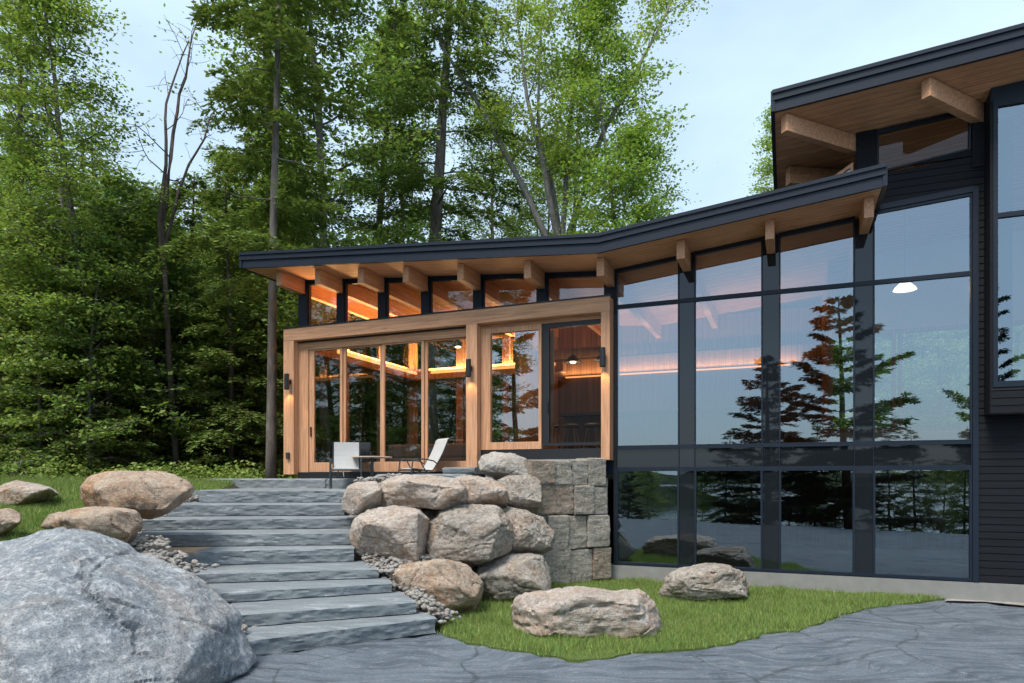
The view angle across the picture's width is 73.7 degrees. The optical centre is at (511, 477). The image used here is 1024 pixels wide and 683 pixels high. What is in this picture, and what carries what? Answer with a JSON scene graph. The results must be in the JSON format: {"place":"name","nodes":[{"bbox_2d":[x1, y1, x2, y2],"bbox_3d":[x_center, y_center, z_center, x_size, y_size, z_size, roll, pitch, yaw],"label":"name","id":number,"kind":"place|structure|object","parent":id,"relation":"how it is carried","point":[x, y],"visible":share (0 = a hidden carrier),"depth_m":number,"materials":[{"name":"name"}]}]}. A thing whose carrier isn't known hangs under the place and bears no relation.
{"place":"outdoors","nodes":[
{"label":"outdoors","id":0,"kind":"place"},
{"bbox_2d":[0,471,240,540],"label":"grass","id":1,"kind":"structure","parent":0,"point":[60,485],"depth_m":12.43,"materials":[{"name":"plant"}]},
{"bbox_2d":[0,466,1023,682],"bbox_3d":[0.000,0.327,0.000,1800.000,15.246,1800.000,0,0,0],"label":"ground","id":2,"kind":"structure","parent":0,"point":[943,641],"depth_m":7.36,"materials":[{"name":"stone"}]},
{"bbox_2d":[0,480,58,506],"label":"boulder","id":3,"kind":"object","parent":2,"relation":"on","point":[16,492],"visible":0.86,"depth_m":11.71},
{"bbox_2d":[0,150,60,291],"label":"maple tree","id":4,"kind":"object","parent":2,"relation":"on","point":[7,174],"visible":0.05,"depth_m":24.66,"materials":[{"name":"green plant"}]},
{"bbox_2d":[0,0,74,204],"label":"hemlock tree","id":5,"kind":"object","parent":2,"relation":"on","point":[21,116],"visible":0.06,"depth_m":30.82,"materials":[{"name":"green plant"}]},
{"bbox_2d":[0,303,80,466],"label":"beech sapling","id":6,"kind":"object","parent":2,"relation":"on","point":[62,419],"visible":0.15,"depth_m":20.17,"materials":[{"name":"green plant"}]},
{"bbox_2d":[0,222,119,468],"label":"young hemlock tree","id":7,"kind":"object","parent":2,"relation":"on","point":[46,386],"visible":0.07,"depth_m":20.41,"materials":[{"name":"green plant"}]},
{"bbox_2d":[0,192,139,468],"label":"beech sapling","id":8,"kind":"object","parent":2,"relation":"on","point":[22,368],"visible":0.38,"depth_m":19.09,"materials":[{"name":"green plant"}]},
{"bbox_2d":[0,0,161,438],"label":"maple tree","id":9,"kind":"object","parent":2,"relation":"on","point":[43,115],"visible":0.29,"depth_m":23.98,"materials":[{"name":"green plant"}]},
{"bbox_2d":[1,209,173,476],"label":"young hemlock tree","id":10,"kind":"object","parent":2,"relation":"on","point":[111,348],"visible":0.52,"depth_m":19.27,"materials":[{"name":"green plant"}]},
{"bbox_2d":[41,506,142,542],"bbox_3d":[-5.450,0.642,8.665,1.557,0.549,0.896,0,0,0],"label":"boulder","id":11,"kind":"object","parent":2,"relation":"on","point":[123,524],"visible":0.71,"depth_m":8.35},
{"bbox_2d":[0,229,186,474],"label":"beech sapling","id":12,"kind":"object","parent":2,"relation":"on","point":[100,253],"visible":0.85,"depth_m":18.50,"materials":[{"name":"green plant"}]},
{"bbox_2d":[0,0,197,471],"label":"maple tree","id":13,"kind":"object","parent":2,"relation":"on","point":[65,172],"visible":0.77,"depth_m":18.63,"materials":[{"name":"green plant"}]},
{"bbox_2d":[0,225,199,464],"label":"beech sapling","id":14,"kind":"object","parent":2,"relation":"on","point":[9,355],"visible":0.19,"depth_m":19.61,"materials":[{"name":"green plant"}]},
{"bbox_2d":[11,160,199,445],"bbox_3d":[-17.040,-6.273,27.326,8.936,13.095,9.388,0,0,-33],"label":"beech sapling","id":15,"kind":"object","parent":2,"relation":"on","point":[98,187],"visible":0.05,"depth_m":26.88,"materials":[{"name":"green plant"}]},
{"bbox_2d":[0,527,257,682],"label":"boulder","id":16,"kind":"object","parent":2,"relation":"on","point":[80,606],"visible":1,"depth_m":5.98,"materials":[{"name":"stone"}]},
{"bbox_2d":[80,470,194,519],"bbox_3d":[-5.443,0.247,9.844,2.016,0.724,1.246,0,0,0],"label":"boulder","id":17,"kind":"object","parent":2,"relation":"on","point":[149,495],"visible":0.84,"depth_m":9.38,"materials":[{"name":"stone"}]},
{"bbox_2d":[26,168,258,470],"bbox_3d":[-11.266,-4.617,21.455,6.648,9.742,6.984,0,0,-1],"label":"beech sapling","id":18,"kind":"object","parent":2,"relation":"on","point":[148,292],"visible":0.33,"depth_m":21.07,"materials":[{"name":"green plant"}]},
{"bbox_2d":[74,172,220,467],"bbox_3d":[-13.055,-5.205,27.106,7.082,14.321,7.266,0,0,-7],"label":"young hemlock tree","id":19,"kind":"object","parent":2,"relation":"on","point":[193,184],"visible":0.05,"depth_m":27.19,"materials":[{"name":"green plant"}]},
{"bbox_2d":[0,442,328,478],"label":"undergrowth","id":20,"kind":"object","parent":2,"relation":"on","point":[223,473],"visible":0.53,"depth_m":17.60,"materials":[{"name":"green plant"}]},
{"bbox_2d":[106,1,223,472],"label":"dead maple tree","id":21,"kind":"object","parent":2,"relation":"on","point":[161,218],"visible":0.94,"depth_m":20.40,"materials":[{"name":"grey plant"}]},
{"bbox_2d":[113,330,264,470],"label":"beech sapling","id":22,"kind":"object","parent":2,"relation":"on","point":[178,340],"visible":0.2,"depth_m":22.14,"materials":[{"name":"green plant"}]},
{"bbox_2d":[102,260,279,473],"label":"beech sapling","id":23,"kind":"object","parent":2,"relation":"on","point":[195,292],"visible":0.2,"depth_m":22.14,"materials":[{"name":"green plant"}]},
{"bbox_2d":[192,490,199,501],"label":"terrace","id":24,"kind":"structure","parent":2,"relation":"on","point":[197,493],"depth_m":12.60,"materials":[{"name":"stone"}]},
{"bbox_2d":[209,478,328,487],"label":"stone slab","id":25,"kind":"structure","parent":24,"relation":"on","point":[279,482],"depth_m":14.98,"materials":[{"name":"stone"}]},
{"bbox_2d":[398,437,454,474],"bbox_3d":[-1.753,-0.302,14.022,1.023,1.066,0.628,0,0,-34],"label":"patio chair","id":26,"kind":"object","parent":24,"relation":"on","point":[435,455],"visible":0.84,"depth_m":14.05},
{"bbox_2d":[149,179,319,478],"bbox_3d":[-8.466,-3.607,20.852,5.318,10.755,5.456,0,0,-12],"label":"young hemlock tree","id":27,"kind":"object","parent":2,"relation":"on","point":[230,411],"visible":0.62,"depth_m":20.50,"materials":[{"name":"green plant"}]},
{"bbox_2d":[143,292,333,477],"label":"beech sapling","id":28,"kind":"object","parent":2,"relation":"on","point":[251,310],"visible":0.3,"depth_m":21.12,"materials":[{"name":"green plant"}]},
{"bbox_2d":[142,176,351,461],"bbox_3d":[-10.264,-5.913,26.868,8.325,12.200,8.747,0,0,-4],"label":"beech sapling","id":29,"kind":"object","parent":2,"relation":"on","point":[253,192],"visible":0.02,"depth_m":25.49,"materials":[{"name":"green plant"}]},
{"bbox_2d":[137,0,360,477],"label":"hemlock tree","id":30,"kind":"object","parent":2,"relation":"on","point":[276,29],"visible":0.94,"depth_m":17.16,"materials":[{"name":"green plant"}]},
{"bbox_2d":[180,242,352,476],"bbox_3d":[-8.357,-3.898,23.588,5.778,8.467,6.070,0,0,-7],"label":"beech sapling","id":31,"kind":"object","parent":2,"relation":"on","point":[282,394],"visible":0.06,"depth_m":22.33,"materials":[{"name":"green plant"}]},
{"bbox_2d":[169,0,367,455],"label":"hemlock tree","id":32,"kind":"object","parent":2,"relation":"on","point":[242,122],"visible":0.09,"depth_m":24.32,"materials":[{"name":"green plant"}]},
{"bbox_2d":[198,488,345,502],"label":"stone step","id":33,"kind":"object","parent":2,"relation":"on","point":[248,495],"visible":0.77,"depth_m":12.30,"materials":[{"name":"stone"}]},
{"bbox_2d":[329,442,361,488],"bbox_3d":[-3.362,-0.256,13.838,0.628,0.973,0.666,0,0,-12],"label":"patio chair","id":34,"kind":"object","parent":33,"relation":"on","point":[343,454],"visible":0.93,"depth_m":14.08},
{"bbox_2d":[128,473,461,641],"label":"pebbles","id":35,"kind":"object","parent":2,"relation":"on","point":[429,604],"visible":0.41,"depth_m":8.97,"materials":[{"name":"gravel"}]},
{"bbox_2d":[163,0,464,461],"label":"maple tree","id":36,"kind":"object","parent":2,"relation":"on","point":[320,316],"visible":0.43,"depth_m":22.45,"materials":[{"name":"green plant"}]},
{"bbox_2d":[261,233,387,475],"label":"young hemlock tree","id":37,"kind":"object","parent":2,"relation":"on","point":[333,415],"visible":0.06,"depth_m":25.95,"materials":[{"name":"green plant"}]},
{"bbox_2d":[246,609,435,655],"bbox_3d":[-2.184,1.867,8.462,2.267,0.227,1.022,0,0,-32],"label":"stone step","id":38,"kind":"object","parent":2,"relation":"on","point":[264,640],"visible":0.68,"depth_m":8.06,"materials":[{"name":"stone"}]},
{"bbox_2d":[231,589,416,626],"bbox_3d":[-2.442,1.673,8.833,2.222,0.186,1.019,0,0,-23],"label":"stone step","id":39,"kind":"object","parent":38,"relation":"on","point":[296,610],"visible":0.81,"depth_m":8.52,"materials":[{"name":"stone"}]},
{"bbox_2d":[207,573,392,602],"bbox_3d":[-2.954,1.511,9.406,2.447,0.165,1.024,0,0,-21],"label":"stone step","id":40,"kind":"object","parent":39,"relation":"on","point":[249,591],"visible":0.76,"depth_m":9.08,"materials":[{"name":"stone"}]},
{"bbox_2d":[192,559,378,582],"bbox_3d":[-3.425,1.358,9.965,2.927,0.166,1.170,0,0,-12],"label":"stone step","id":41,"kind":"object","parent":40,"relation":"on","point":[358,569],"visible":0.71,"depth_m":9.55,"materials":[{"name":"stone"}]},
{"bbox_2d":[160,545,354,565],"bbox_3d":[-4.032,1.168,10.530,3.147,0.241,1.026,0,0,-13],"label":"stone step","id":42,"kind":"object","parent":41,"relation":"on","point":[229,555],"visible":0.55,"depth_m":10.17,"materials":[{"name":"stone"}]},
{"bbox_2d":[137,528,351,546],"bbox_3d":[-4.178,0.951,10.978,3.332,0.220,1.024,0,0,-6],"label":"stone step","id":43,"kind":"object","parent":42,"relation":"on","point":[249,537],"visible":0.79,"depth_m":10.55,"materials":[{"name":"stone"}]},
{"bbox_2d":[140,515,354,530],"bbox_3d":[-4.382,0.753,11.665,3.377,0.203,1.025,0,0,-9],"label":"stone step","id":44,"kind":"object","parent":43,"relation":"on","point":[229,522],"visible":0.75,"depth_m":11.21,"materials":[{"name":"stone"}]},
{"bbox_2d":[167,502,347,515],"bbox_3d":[-4.430,0.551,12.214,2.996,0.226,1.024,0,0,-5],"label":"stone step","id":45,"kind":"object","parent":44,"relation":"on","point":[262,509],"visible":0.77,"depth_m":11.75,"materials":[{"name":"stone"}]},
{"bbox_2d":[349,505,428,560],"bbox_3d":[-1.948,0.891,10.522,1.317,0.941,1.139,0,0,0],"label":"boulder","id":46,"kind":"object","parent":41,"relation":"on","point":[397,531],"visible":0.8,"depth_m":10.14,"materials":[{"name":"stone"}]},
{"bbox_2d":[342,481,381,515],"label":"boulder","id":47,"kind":"object","parent":46,"relation":"on","point":[358,498],"visible":0.84,"depth_m":10.64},
{"bbox_2d":[315,312,420,461],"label":"beech sapling","id":48,"kind":"object","parent":2,"relation":"on","point":[368,399],"visible":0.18,"depth_m":26.51,"materials":[{"name":"green plant"}]},
{"bbox_2d":[328,0,420,459],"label":"hemlock tree","id":49,"kind":"object","parent":2,"relation":"on","point":[381,215],"visible":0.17,"depth_m":30.14,"materials":[{"name":"green plant"}]},
{"bbox_2d":[331,345,420,461],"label":"young hemlock tree","id":50,"kind":"object","parent":2,"relation":"on","point":[401,418],"visible":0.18,"depth_m":29.74,"materials":[{"name":"green plant"}]},
{"bbox_2d":[323,0,468,444],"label":"maple tree","id":51,"kind":"object","parent":2,"relation":"on","point":[400,123],"visible":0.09,"depth_m":32.14,"materials":[{"name":"green plant"}]},
{"bbox_2d":[327,0,538,443],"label":"hemlock tree","id":52,"kind":"object","parent":2,"relation":"on","point":[435,182],"visible":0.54,"depth_m":27.01,"materials":[{"name":"green plant"}]},
{"bbox_2d":[387,559,483,612],"bbox_3d":[-1.148,1.645,9.863,1.428,1.032,1.020,0,0,8],"label":"boulder","id":53,"kind":"object","parent":2,"relation":"on","point":[453,585],"visible":0.61,"depth_m":9.42,"materials":[{"name":"stone"}]},
{"bbox_2d":[389,341,492,444],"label":"young hemlock tree","id":54,"kind":"object","parent":2,"relation":"on","point":[443,394],"visible":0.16,"depth_m":29.57,"materials":[{"name":"green plant"}]},
{"bbox_2d":[405,340,514,443],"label":"beech sapling","id":55,"kind":"object","parent":2,"relation":"on","point":[453,415],"visible":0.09,"depth_m":29.63,"materials":[{"name":"green plant"}]},
{"bbox_2d":[441,86,559,437],"bbox_3d":[-0.454,-10.121,34.739,7.724,20.187,7.858,0,0,30],"label":"maple tree","id":56,"kind":"object","parent":2,"relation":"on","point":[471,223],"visible":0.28,"depth_m":34.83,"materials":[{"name":"green plant"}]},
{"bbox_2d":[492,339,514,441],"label":"beech sapling","id":57,"kind":"object","parent":2,"relation":"on","point":[497,434],"visible":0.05,"depth_m":26.30,"materials":[{"name":"green plant"}]},
{"bbox_2d":[494,135,592,381],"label":"maple tree","id":58,"kind":"object","parent":2,"relation":"on","point":[543,200],"visible":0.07,"depth_m":35.87,"materials":[{"name":"green plant"}]},
{"bbox_2d":[383,0,712,235],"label":"forked maple tree","id":59,"kind":"object","parent":2,"relation":"on","point":[522,8],"visible":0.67,"depth_m":26.50,"materials":[{"name":"green plant"}]},
{"bbox_2d":[492,478,607,578],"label":"bank earth","id":60,"kind":"structure","parent":2,"relation":"on","point":[496,479],"depth_m":13.10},
{"bbox_2d":[588,546,610,578],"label":"stone block","id":61,"kind":"structure","parent":60,"relation":"on","point":[601,563],"depth_m":12.76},
{"bbox_2d":[584,514,609,546],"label":"stone block","id":62,"kind":"structure","parent":61,"relation":"on","point":[598,529],"depth_m":12.71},
{"bbox_2d":[514,119,678,361],"bbox_3d":[3.380,-6.030,23.607,7.203,12.087,6.654,0,0,32],"label":"young maple tree","id":63,"kind":"object","parent":2,"relation":"on","point":[631,150],"visible":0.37,"depth_m":22.62,"materials":[{"name":"green plant"}]},
{"bbox_2d":[519,0,700,234],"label":"young maple tree","id":64,"kind":"object","parent":2,"relation":"on","point":[600,81],"visible":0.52,"depth_m":24.57,"materials":[{"name":"green plant"}]},
{"bbox_2d":[239,23,1023,604],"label":"house","id":65,"kind":"structure","parent":2,"relation":"on","point":[889,175],"depth_m":13.38,"materials":[{"name":"glass"}]},
{"bbox_2d":[309,347,342,471],"bbox_3d":[-4.233,-1.535,15.524,0.915,2.800,0.085,0,0,22],"label":"sliding door","id":66,"kind":"structure","parent":65,"relation":"in","point":[314,466],"depth_m":15.65,"materials":[{"name":"brown wood"}]},
{"bbox_2d":[343,344,381,471],"bbox_3d":[-3.309,-1.535,15.203,1.036,2.800,0.055,0,0,22],"label":"sliding door","id":67,"kind":"structure","parent":65,"relation":"in","point":[377,465],"depth_m":15.21,"materials":[{"name":"brown wood"}]},
{"bbox_2d":[382,340,424,471],"bbox_3d":[-2.354,-1.535,14.778,1.050,2.800,0.055,0,0,22],"label":"sliding door","id":68,"kind":"structure","parent":65,"relation":"in","point":[386,466],"depth_m":14.77,"materials":[{"name":"brown wood"}]},
{"bbox_2d":[386,443,465,461],"bbox_3d":[-2.044,-0.580,18.615,3.000,0.660,0.900,0,0,22],"label":"sofa","id":69,"kind":"object","parent":65,"relation":"on","point":[452,452],"visible":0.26,"depth_m":18.34,"materials":[{"name":"brown fabric"}]},
{"bbox_2d":[425,337,465,471],"bbox_3d":[-1.350,-1.535,14.408,1.086,2.800,0.055,0,0,22],"label":"sliding door","id":70,"kind":"structure","parent":65,"relation":"in","point":[441,464],"depth_m":14.56,"materials":[{"name":"brown wood"}]},
{"bbox_2d":[481,324,542,449],"bbox_3d":[-0.009,-1.818,13.822,1.318,2.486,0.110,0,0,22],"label":"picture window","id":71,"kind":"structure","parent":65,"relation":"in","point":[486,334],"depth_m":13.95,"materials":[{"name":"brown wood"}]},
{"bbox_2d":[542,319,600,445],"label":"window","id":72,"kind":"structure","parent":65,"relation":"in","point":[547,334],"depth_m":13.52,"materials":[{"name":"black metal"}]},
{"bbox_2d":[616,469,678,566],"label":"window","id":73,"kind":"structure","parent":65,"relation":"in","point":[617,471],"depth_m":12.88,"materials":[{"name":"black metal"}]},
{"bbox_2d":[616,301,678,446],"bbox_3d":[2.555,-1.933,12.876,1.188,2.673,0.095,0,0,22],"label":"window","id":74,"kind":"structure","parent":65,"relation":"in","point":[674,302],"depth_m":12.95,"materials":[{"name":"black metal"}]},
{"bbox_2d":[558,406,760,448],"bbox_3d":[3.411,-0.990,15.645,4.700,1.080,0.700,0,0,22],"label":"bar counter","id":75,"kind":"object","parent":65,"relation":"on","point":[729,425],"visible":0.54,"depth_m":15.49,"materials":[{"name":"wood"}]},
{"bbox_2d":[694,469,762,570],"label":"window","id":76,"kind":"structure","parent":65,"relation":"in","point":[695,470],"depth_m":12.27,"materials":[{"name":"black metal"}]},
{"bbox_2d":[694,293,762,445],"bbox_3d":[3.901,-1.933,12.329,1.178,2.673,0.095,0,0,22],"label":"window","id":77,"kind":"structure","parent":65,"relation":"in","point":[758,294],"depth_m":12.28,"materials":[{"name":"black metal"}]},
{"bbox_2d":[694,237,762,298],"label":"window","id":78,"kind":"structure","parent":65,"relation":"in","point":[757,240],"depth_m":12.28,"materials":[{"name":"black metal"}]},
{"bbox_2d":[779,469,854,575],"bbox_3d":[5.250,0.745,11.781,1.194,1.810,0.095,0,0,22],"label":"window","id":79,"kind":"structure","parent":65,"relation":"in","point":[852,573],"depth_m":11.68,"materials":[{"name":"black metal"}]},
{"bbox_2d":[779,284,854,443],"bbox_3d":[5.250,-1.933,11.781,1.194,2.673,0.095,0,0,22],"label":"window","id":80,"kind":"structure","parent":65,"relation":"in","point":[852,285],"depth_m":11.74,"materials":[{"name":"black metal"}]},
{"bbox_2d":[779,217,854,290],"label":"window","id":81,"kind":"structure","parent":65,"relation":"in","point":[852,219],"depth_m":11.73,"materials":[{"name":"black metal"}]},
{"bbox_2d":[833,329,895,432],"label":"hall window","id":82,"kind":"structure","parent":65,"relation":"in","point":[892,331],"depth_m":15.38,"materials":[{"name":"black"}]},
{"bbox_2d":[873,468,971,580],"bbox_3d":[6.705,0.745,11.191,1.405,1.810,0.095,0,0,22],"label":"window","id":83,"kind":"structure","parent":65,"relation":"in","point":[969,578],"depth_m":11.05,"materials":[{"name":"black metal"}]},
{"bbox_2d":[873,273,971,441],"bbox_3d":[6.705,-1.933,11.191,1.405,2.673,0.095,0,0,22],"label":"window","id":84,"kind":"structure","parent":65,"relation":"in","point":[969,275],"depth_m":11.06,"materials":[{"name":"black metal"}]},
{"bbox_2d":[873,193,971,281],"bbox_3d":[6.705,-3.911,11.191,1.405,1.278,0.095,0,0,22],"label":"window","id":85,"kind":"structure","parent":65,"relation":"in","point":[969,195],"depth_m":11.11,"materials":[{"name":"black metal"}]},
{"bbox_2d":[877,113,970,171],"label":"upper window","id":86,"kind":"structure","parent":65,"relation":"in","point":[946,116],"depth_m":11.19,"materials":[{"name":"black metal"}]},
{"bbox_2d":[898,324,968,430],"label":"hall window","id":87,"kind":"structure","parent":65,"relation":"in","point":[962,326],"depth_m":15.23,"materials":[{"name":"white glass"}]},
{"bbox_2d":[742,102,773,196],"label":"young maple tree","id":88,"kind":"object","parent":2,"relation":"on","point":[768,148],"visible":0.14,"depth_m":40.75,"materials":[{"name":"green plant"}]},
{"bbox_2d":[833,337,902,429],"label":"beech sapling","id":89,"kind":"object","parent":2,"relation":"on","point":[840,351],"visible":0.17,"depth_m":24.47,"materials":[{"name":"green plant"}]},
{"bbox_2d":[833,340,952,430],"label":"young maple tree","id":90,"kind":"object","parent":2,"relation":"on","point":[883,372],"visible":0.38,"depth_m":24.01,"materials":[{"name":"green plant"}]},
{"bbox_2d":[875,331,967,426],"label":"young hemlock tree","id":91,"kind":"object","parent":2,"relation":"on","point":[923,358],"visible":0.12,"depth_m":28.01,"materials":[{"name":"green plant"}]},
{"bbox_2d":[876,329,1021,426],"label":"young maple tree","id":92,"kind":"object","parent":2,"relation":"on","point":[938,344],"visible":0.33,"depth_m":22.12,"materials":[{"name":"green plant"}]},
{"bbox_2d":[923,325,1023,425],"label":"young maple tree","id":93,"kind":"object","parent":2,"relation":"on","point":[1020,350],"visible":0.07,"depth_m":22.76,"materials":[{"name":"green plant"}]},
{"bbox_2d":[0,0,1023,442],"label":"sky","id":94,"kind":"structure","parent":0,"point":[733,55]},
{"bbox_2d":[435,575,944,662],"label":"lawn","id":95,"kind":"structure","parent":0,"point":[584,659],"depth_m":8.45,"materials":[{"name":"plant"}]},
{"bbox_2d":[472,553,551,602],"bbox_3d":[-0.030,1.674,10.804,1.344,0.958,1.166,0,0,0],"label":"boulder","id":96,"kind":"object","parent":95,"relation":"on","point":[510,577],"visible":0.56,"depth_m":10.34,"materials":[{"name":"stone"}]},
{"bbox_2d":[426,504,513,567],"bbox_3d":[-0.711,0.956,10.745,1.498,1.089,1.190,0,0,0],"label":"boulder","id":97,"kind":"object","parent":96,"relation":"on","point":[473,535],"visible":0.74,"depth_m":10.27,"materials":[{"name":"stone"}]},
{"bbox_2d":[379,474,466,510],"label":"boulder","id":98,"kind":"object","parent":97,"relation":"on","point":[439,493],"visible":0.82,"depth_m":10.68,"materials":[{"name":"stone"}]},
{"bbox_2d":[503,506,554,554],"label":"boulder","id":99,"kind":"object","parent":96,"relation":"on","point":[533,533],"visible":0.66,"depth_m":10.91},
{"bbox_2d":[455,475,508,508],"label":"boulder","id":100,"kind":"object","parent":99,"relation":"on","point":[485,491],"visible":0.6,"depth_m":11.07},
{"bbox_2d":[498,475,542,512],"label":"boulder","id":101,"kind":"object","parent":99,"relation":"on","point":[525,492],"visible":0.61,"depth_m":11.57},
{"bbox_2d":[543,548,571,583],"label":"stone block","id":102,"kind":"structure","parent":95,"relation":"on","point":[558,561],"depth_m":12.40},
{"bbox_2d":[546,514,568,549],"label":"stone block","id":103,"kind":"structure","parent":102,"relation":"on","point":[558,524],"depth_m":12.39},
{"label":"stone block","id":104,"kind":"object","parent":102,"relation":"on","visible":0},
{"bbox_2d":[533,482,573,514],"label":"stone block","id":105,"kind":"structure","parent":104,"relation":"on","point":[557,499],"depth_m":12.40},
{"bbox_2d":[524,460,554,483],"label":"stone block","id":106,"kind":"structure","parent":105,"relation":"on","point":[543,471],"depth_m":12.23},
{"bbox_2d":[478,452,527,477],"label":"boulder","id":107,"kind":"object","parent":106,"relation":"on","point":[497,464],"visible":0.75,"depth_m":12.19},
{"bbox_2d":[570,547,592,582],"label":"stone block","id":108,"kind":"structure","parent":95,"relation":"on","point":[581,562],"depth_m":12.64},
{"bbox_2d":[563,514,586,548],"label":"stone block","id":109,"kind":"structure","parent":108,"relation":"on","point":[577,535],"depth_m":12.59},
{"bbox_2d":[511,586,662,638],"bbox_3d":[0.984,1.788,8.700,2.001,0.782,1.084,0,0,0],"label":"boulder","id":110,"kind":"object","parent":95,"relation":"on","point":[579,611],"visible":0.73,"depth_m":8.24,"materials":[{"name":"stone"}]},
{"bbox_2d":[658,563,749,600],"bbox_3d":[3.155,1.725,10.959,1.557,0.720,1.012,0,0,0],"label":"boulder","id":111,"kind":"object","parent":95,"relation":"on","point":[705,581],"visible":0.82,"depth_m":10.53,"materials":[{"name":"stone"}]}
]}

